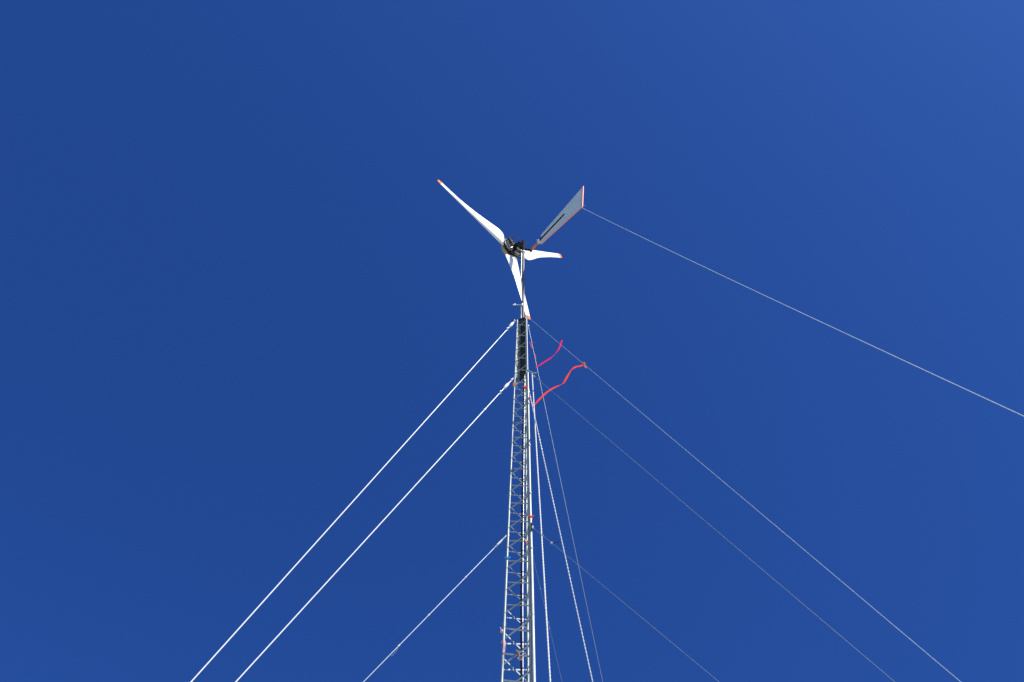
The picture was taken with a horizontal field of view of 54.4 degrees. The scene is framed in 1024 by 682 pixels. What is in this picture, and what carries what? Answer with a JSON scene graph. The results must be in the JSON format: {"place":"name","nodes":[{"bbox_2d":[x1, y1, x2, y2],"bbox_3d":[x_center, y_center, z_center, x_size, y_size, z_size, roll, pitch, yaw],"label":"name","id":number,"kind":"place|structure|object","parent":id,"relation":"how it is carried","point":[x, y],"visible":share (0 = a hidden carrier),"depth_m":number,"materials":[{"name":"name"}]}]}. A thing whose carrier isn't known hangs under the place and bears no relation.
{"place":"outdoors","nodes":[
{"label":"outdoors","id":0,"kind":"place"},
{"bbox_2d":[0,0,1023,681],"label":"sky","id":1,"kind":"structure","parent":0,"point":[239,274],"materials":[{"name":"blue"}]},
{"bbox_3d":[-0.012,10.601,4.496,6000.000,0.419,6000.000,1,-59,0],"label":"ground","id":2,"kind":"structure","parent":0,"visible":0},
{"bbox_2d":[500,251,535,681],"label":"lattice tower","id":3,"kind":"structure","parent":2,"relation":"on","point":[521,362],"depth_m":16.91,"materials":[{"name":"metal"}]},
{"bbox_2d":[191,320,514,681],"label":"guy wire","id":4,"kind":"object","parent":3,"relation":"attached to","point":[511,324],"visible":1,"depth_m":16.66,"materials":[{"name":"white metal"}]},
{"bbox_2d":[235,378,513,681],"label":"guy wire","id":5,"kind":"object","parent":3,"relation":"attached to","point":[505,386],"visible":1,"depth_m":16.29,"materials":[{"name":"white metal"}]},
{"bbox_2d":[363,536,505,681],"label":"guy wire","id":6,"kind":"object","parent":3,"relation":"attached to","point":[501,540],"visible":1,"depth_m":15.25,"materials":[{"name":"metal"}]},
{"bbox_2d":[501,640,505,652],"bbox_3d":[-0.127,4.503,14.601,0.070,0.252,0.072,1,-59,0],"label":"tape strip","id":7,"kind":"object","parent":3,"relation":"attached to","point":[504,644],"visible":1,"depth_m":14.60,"materials":[{"name":"plastic"}]},
{"bbox_2d":[438,180,583,319],"bbox_3d":[-0.094,-2.640,26.307,3.833,4.571,3.050,1,-59,0],"label":"wind turbine","id":8,"kind":"object","parent":3,"relation":"attached to","point":[512,250],"visible":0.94,"depth_m":26.33,"materials":[{"name":"white paint"}]},
{"bbox_2d":[581,205,1023,416],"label":"tail rope","id":9,"kind":"object","parent":8,"relation":"attached to","point":[835,328],"visible":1,"depth_m":11.18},
{"bbox_2d":[520,378,523,680],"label":"power cable","id":10,"kind":"object","parent":3,"relation":"attached to","point":[521,543],"visible":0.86,"depth_m":16.45,"materials":[{"name":"white rubber"}]},
{"bbox_2d":[522,392,524,597],"bbox_3d":[0.156,5.085,13.698,0.035,21.150,0.028,1,-59,0],"label":"steel cable","id":11,"kind":"object","parent":3,"relation":"attached to","point":[523,482],"visible":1,"depth_m":17.64,"materials":[{"name":"metal"}]},
{"bbox_2d":[532,373,550,681],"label":"hoisting rope","id":12,"kind":"object","parent":3,"relation":"hanging from","point":[541,538],"visible":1,"depth_m":16.35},
{"bbox_2d":[533,554,561,679],"bbox_3d":[2.085,10.556,12.665,0.042,14.093,8.743,-21,-62,13],"label":"guy wire","id":13,"kind":"object","parent":3,"relation":"attached to","point":[547,619],"visible":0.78,"depth_m":16.08,"materials":[{"name":"metal"}]},
{"bbox_2d":[529,391,592,681],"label":"guy wire","id":14,"kind":"object","parent":3,"relation":"attached to","point":[562,543],"visible":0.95,"depth_m":18.70,"materials":[{"name":"metal"}]},
{"bbox_2d":[528,325,602,681],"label":"guy wire","id":15,"kind":"object","parent":3,"relation":"attached to","point":[567,512],"visible":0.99,"depth_m":19.91,"materials":[{"name":"white metal"}]},
{"bbox_2d":[530,340,562,367],"bbox_3d":[0.772,0.112,21.370,0.246,2.316,1.756,20,-61,-11],"label":"pink ribbon","id":16,"kind":"object","parent":15,"relation":"attached to","point":[547,359],"visible":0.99,"depth_m":21.60,"materials":[{"name":"pink fabric"}]},
{"bbox_2d":[532,526,718,681],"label":"guy wire","id":17,"kind":"object","parent":3,"relation":"attached to","point":[619,599],"visible":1,"depth_m":12.86,"materials":[{"name":"white metal"}]},
{"bbox_2d":[528,371,894,681],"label":"guy wire","id":18,"kind":"object","parent":3,"relation":"attached to","point":[736,547],"visible":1,"depth_m":11.16,"materials":[{"name":"metal"}]},
{"bbox_2d":[528,317,960,681],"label":"guy wire","id":19,"kind":"object","parent":3,"relation":"attached to","point":[779,529],"visible":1,"depth_m":10.60,"materials":[{"name":"metal"}]},
{"bbox_2d":[529,362,586,404],"bbox_3d":[0.862,0.837,19.484,0.170,1.844,2.189,24,-62,-13],"label":"orange ribbon","id":20,"kind":"object","parent":19,"relation":"attached to","point":[545,393],"visible":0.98,"depth_m":19.34,"materials":[{"name":"orange fabric"}]}
]}

